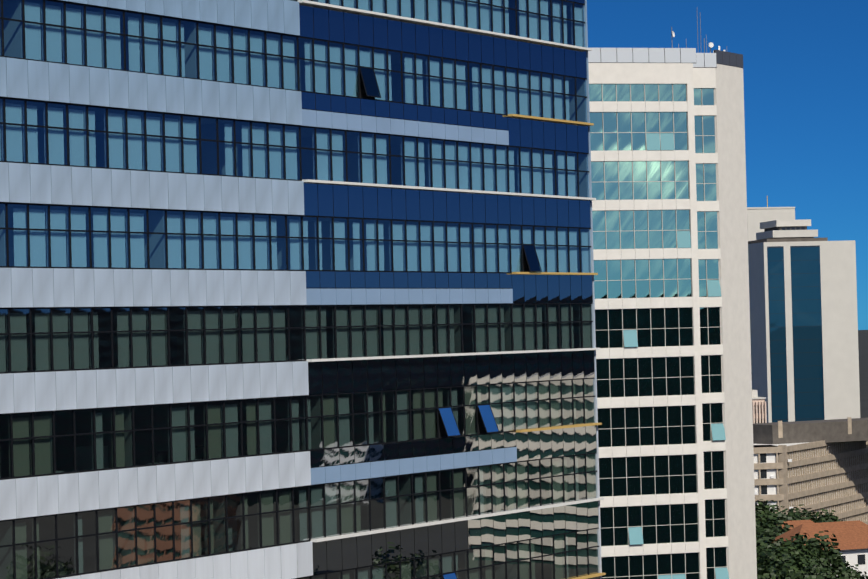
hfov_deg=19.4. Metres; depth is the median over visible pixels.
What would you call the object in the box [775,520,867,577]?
tiled roof house
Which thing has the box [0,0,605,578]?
office block
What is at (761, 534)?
tree
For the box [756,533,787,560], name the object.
tree
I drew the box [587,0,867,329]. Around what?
sky
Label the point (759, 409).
finned block
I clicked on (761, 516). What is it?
tree
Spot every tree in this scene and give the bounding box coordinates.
[755,499,782,517]
[755,507,766,521]
[755,513,793,538]
[756,531,771,544]
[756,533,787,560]
[756,547,769,578]
[757,505,804,524]
[757,540,824,573]
[757,554,822,578]
[780,530,850,575]
[787,504,837,521]
[790,557,823,576]
[799,509,845,522]
[810,516,844,522]
[815,564,867,578]
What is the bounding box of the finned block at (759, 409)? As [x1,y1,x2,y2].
[752,390,766,423]
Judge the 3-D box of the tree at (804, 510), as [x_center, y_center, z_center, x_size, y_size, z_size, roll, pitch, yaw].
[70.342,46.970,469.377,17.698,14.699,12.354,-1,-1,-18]
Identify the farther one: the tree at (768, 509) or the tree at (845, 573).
the tree at (768, 509)
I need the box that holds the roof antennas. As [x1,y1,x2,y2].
[671,16,726,52]
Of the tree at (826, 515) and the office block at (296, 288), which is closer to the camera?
the office block at (296, 288)
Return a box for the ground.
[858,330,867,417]
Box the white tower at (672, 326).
[588,48,756,578]
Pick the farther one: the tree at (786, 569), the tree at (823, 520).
the tree at (823, 520)
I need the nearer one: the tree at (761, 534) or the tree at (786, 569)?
the tree at (786, 569)
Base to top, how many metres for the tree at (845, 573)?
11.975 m
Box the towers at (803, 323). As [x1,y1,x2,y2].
[747,196,859,422]
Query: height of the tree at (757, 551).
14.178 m
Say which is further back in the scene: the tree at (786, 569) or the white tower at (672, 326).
the tree at (786, 569)
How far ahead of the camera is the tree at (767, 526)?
423.24 m
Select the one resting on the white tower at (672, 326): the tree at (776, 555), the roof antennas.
the roof antennas
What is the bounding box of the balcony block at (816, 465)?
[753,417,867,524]
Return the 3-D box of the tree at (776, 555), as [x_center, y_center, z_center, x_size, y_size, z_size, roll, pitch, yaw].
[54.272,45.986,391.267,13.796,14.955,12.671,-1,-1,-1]

